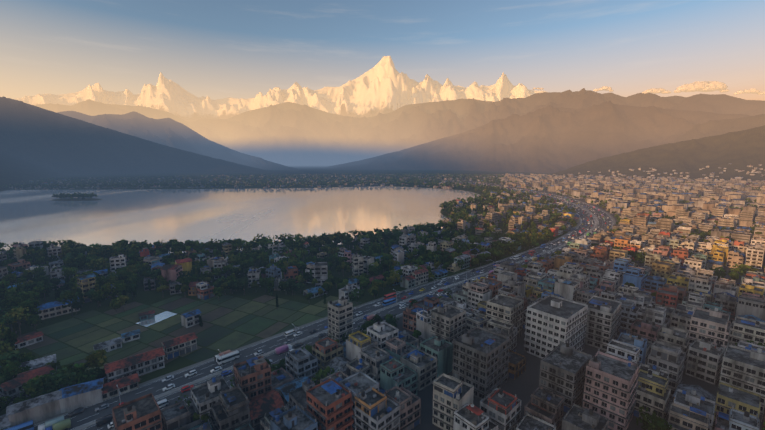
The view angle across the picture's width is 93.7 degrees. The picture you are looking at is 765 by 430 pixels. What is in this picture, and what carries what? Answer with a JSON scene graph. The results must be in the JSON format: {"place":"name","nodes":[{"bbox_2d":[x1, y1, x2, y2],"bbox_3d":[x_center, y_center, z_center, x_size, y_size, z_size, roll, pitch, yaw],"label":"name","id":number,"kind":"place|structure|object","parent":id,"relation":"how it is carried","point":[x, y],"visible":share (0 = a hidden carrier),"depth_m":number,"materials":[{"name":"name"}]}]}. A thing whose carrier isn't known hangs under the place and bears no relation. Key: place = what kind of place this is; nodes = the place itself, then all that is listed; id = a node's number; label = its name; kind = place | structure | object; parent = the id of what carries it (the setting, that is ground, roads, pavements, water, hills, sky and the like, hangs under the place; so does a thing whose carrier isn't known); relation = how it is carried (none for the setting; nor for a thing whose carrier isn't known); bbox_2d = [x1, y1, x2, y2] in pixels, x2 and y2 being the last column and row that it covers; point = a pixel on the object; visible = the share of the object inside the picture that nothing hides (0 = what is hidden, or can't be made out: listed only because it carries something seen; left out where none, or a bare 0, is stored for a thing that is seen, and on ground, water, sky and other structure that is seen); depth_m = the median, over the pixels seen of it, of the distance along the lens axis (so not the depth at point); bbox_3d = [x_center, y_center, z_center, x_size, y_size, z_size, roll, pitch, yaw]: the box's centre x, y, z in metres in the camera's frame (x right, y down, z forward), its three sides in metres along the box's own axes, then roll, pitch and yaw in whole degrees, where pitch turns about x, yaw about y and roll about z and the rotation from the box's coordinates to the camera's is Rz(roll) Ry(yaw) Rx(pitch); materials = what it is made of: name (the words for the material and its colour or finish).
{"place":"outdoors","nodes":[
{"label":"outdoors","id":0,"kind":"place"},
{"bbox_2d":[0,152,65,191],"bbox_3d":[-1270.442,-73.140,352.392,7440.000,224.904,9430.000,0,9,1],"label":"hill terrain","id":1,"kind":"structure","parent":0,"point":[14,169],"depth_m":1820.36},
{"bbox_2d":[52,198,102,200],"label":"island terrain","id":2,"kind":"structure","parent":0,"point":[77,199],"depth_m":835.69,"materials":[{"name":"green plant"}]},
{"bbox_2d":[52,192,96,198],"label":"tree foliage","id":3,"kind":"object","parent":2,"relation":"on","point":[74,195],"visible":1,"depth_m":839.54,"materials":[{"name":"green plant"}]},
{"bbox_2d":[0,96,309,177],"bbox_3d":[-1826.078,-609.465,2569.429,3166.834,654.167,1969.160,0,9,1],"label":"ridge terrain","id":4,"kind":"structure","parent":0,"point":[63,144],"depth_m":2866.10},
{"bbox_2d":[136,311,175,326],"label":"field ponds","id":5,"kind":"structure","parent":0,"point":[159,317],"depth_m":206.96,"materials":[{"name":"white liquid"}]},
{"bbox_2d":[17,294,361,382],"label":"fields","id":6,"kind":"structure","parent":0,"point":[232,341],"depth_m":198.24,"materials":[{"name":"green plant"}]},
{"bbox_2d":[57,111,342,179],"bbox_3d":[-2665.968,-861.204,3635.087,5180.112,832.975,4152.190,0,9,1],"label":"ridge terrain","id":7,"kind":"structure","parent":0,"point":[169,132],"depth_m":4928.38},
{"bbox_2d":[0,186,480,253],"bbox_3d":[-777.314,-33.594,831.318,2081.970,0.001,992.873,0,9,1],"label":"lake","id":8,"kind":"structure","parent":0,"point":[151,216],"depth_m":624.78,"materials":[{"name":"white liquid"}]},
{"bbox_2d":[14,56,545,121],"bbox_3d":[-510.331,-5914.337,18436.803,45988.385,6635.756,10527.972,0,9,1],"label":"snowy mountain range","id":9,"kind":"structure","parent":0,"point":[383,85],"depth_m":21225.27,"materials":[{"name":"white snow"}]},
{"bbox_2d":[0,165,577,415],"bbox_3d":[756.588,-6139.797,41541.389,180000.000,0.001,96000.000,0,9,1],"label":"ground","id":10,"kind":"structure","parent":0,"point":[149,297],"depth_m":259.55,"materials":[{"name":"green plant"}]},
{"bbox_2d":[116,177,596,404],"bbox_3d":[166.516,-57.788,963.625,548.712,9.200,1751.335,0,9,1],"label":"street lamps","id":11,"kind":"object","parent":10,"relation":"on","point":[354,307],"visible":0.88,"depth_m":228.40,"materials":[{"name":"grey metal"}]},
{"bbox_2d":[0,164,764,429],"bbox_3d":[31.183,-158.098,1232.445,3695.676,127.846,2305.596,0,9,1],"label":"city buildings","id":12,"kind":"structure","parent":10,"relation":"on","point":[471,332],"depth_m":162.42,"materials":[{"name":"beige concrete"}]},
{"bbox_2d":[0,173,764,429],"bbox_3d":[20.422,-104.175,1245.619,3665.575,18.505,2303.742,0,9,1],"label":"tree","id":13,"kind":"object","parent":10,"relation":"on","point":[23,302],"depth_m":307.79,"materials":[{"name":"green plant"}]},
{"bbox_2d":[34,180,615,429],"bbox_3d":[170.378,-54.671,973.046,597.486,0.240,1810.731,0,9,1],"label":"highway road","id":14,"kind":"structure","parent":0,"point":[267,345],"depth_m":185.69,"materials":[{"name":"grey asphalt"}]},
{"bbox_2d":[5,179,610,429],"bbox_3d":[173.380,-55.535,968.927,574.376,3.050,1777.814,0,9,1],"label":"cars","id":15,"kind":"object","parent":14,"relation":"on","point":[59,423],"visible":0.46,"depth_m":167.99,"materials":[{"name":"white metal"}]},
{"bbox_2d":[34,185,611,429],"bbox_3d":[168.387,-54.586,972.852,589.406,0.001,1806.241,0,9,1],"label":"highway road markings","id":16,"kind":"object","parent":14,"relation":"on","point":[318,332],"depth_m":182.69,"materials":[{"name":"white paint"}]},
{"bbox_2d":[0,0,764,100],"label":"sky","id":17,"kind":"structure","parent":0,"point":[215,49],"materials":[{"name":"blue"}]},
{"bbox_2d":[34,88,764,164],"bbox_3d":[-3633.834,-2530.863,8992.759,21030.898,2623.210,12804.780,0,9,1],"label":"hills","id":18,"kind":"structure","parent":0,"point":[288,133],"depth_m":11156.19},
{"bbox_2d":[284,101,749,172],"bbox_3d":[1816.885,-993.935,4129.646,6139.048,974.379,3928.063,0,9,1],"label":"mountain","id":19,"kind":"structure","parent":0,"point":[549,139],"depth_m":4157.03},
{"bbox_2d":[316,179,764,429],"bbox_3d":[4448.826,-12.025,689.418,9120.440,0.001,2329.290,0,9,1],"label":"city ground","id":20,"kind":"structure","parent":0,"point":[523,386],"depth_m":147.42,"materials":[{"name":"grey concrete"}]},
{"bbox_2d":[593,86,613,91],"bbox_3d":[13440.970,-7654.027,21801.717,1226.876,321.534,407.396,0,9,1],"label":"cloud","id":21,"kind":"structure","parent":0,"point":[607,88],"depth_m":21696.04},
{"bbox_2d":[548,125,764,180],"bbox_3d":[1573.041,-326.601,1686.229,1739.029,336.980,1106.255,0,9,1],"label":"hill","id":22,"kind":"structure","parent":0,"point":[732,153],"depth_m":1848.06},
{"bbox_2d":[642,88,670,93],"bbox_3d":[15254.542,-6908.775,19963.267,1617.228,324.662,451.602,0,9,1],"label":"cloud","id":23,"kind":"structure","parent":0,"point":[658,90],"depth_m":19844.62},
{"bbox_2d":[674,81,729,92],"bbox_3d":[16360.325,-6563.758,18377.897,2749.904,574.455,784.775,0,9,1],"label":"cloud","id":24,"kind":"structure","parent":0,"point":[706,86],"depth_m":18157.38,"materials":[{"name":"white"}]},
{"bbox_2d":[673,114,764,142],"bbox_3d":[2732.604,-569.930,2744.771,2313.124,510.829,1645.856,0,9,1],"label":"hazy ridge","id":25,"kind":"structure","parent":0,"point":[712,128],"depth_m":3203.92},
{"bbox_2d":[733,88,764,94],"bbox_3d":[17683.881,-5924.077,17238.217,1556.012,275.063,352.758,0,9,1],"label":"cloud","id":26,"kind":"structure","parent":0,"point":[755,91],"depth_m":17147.25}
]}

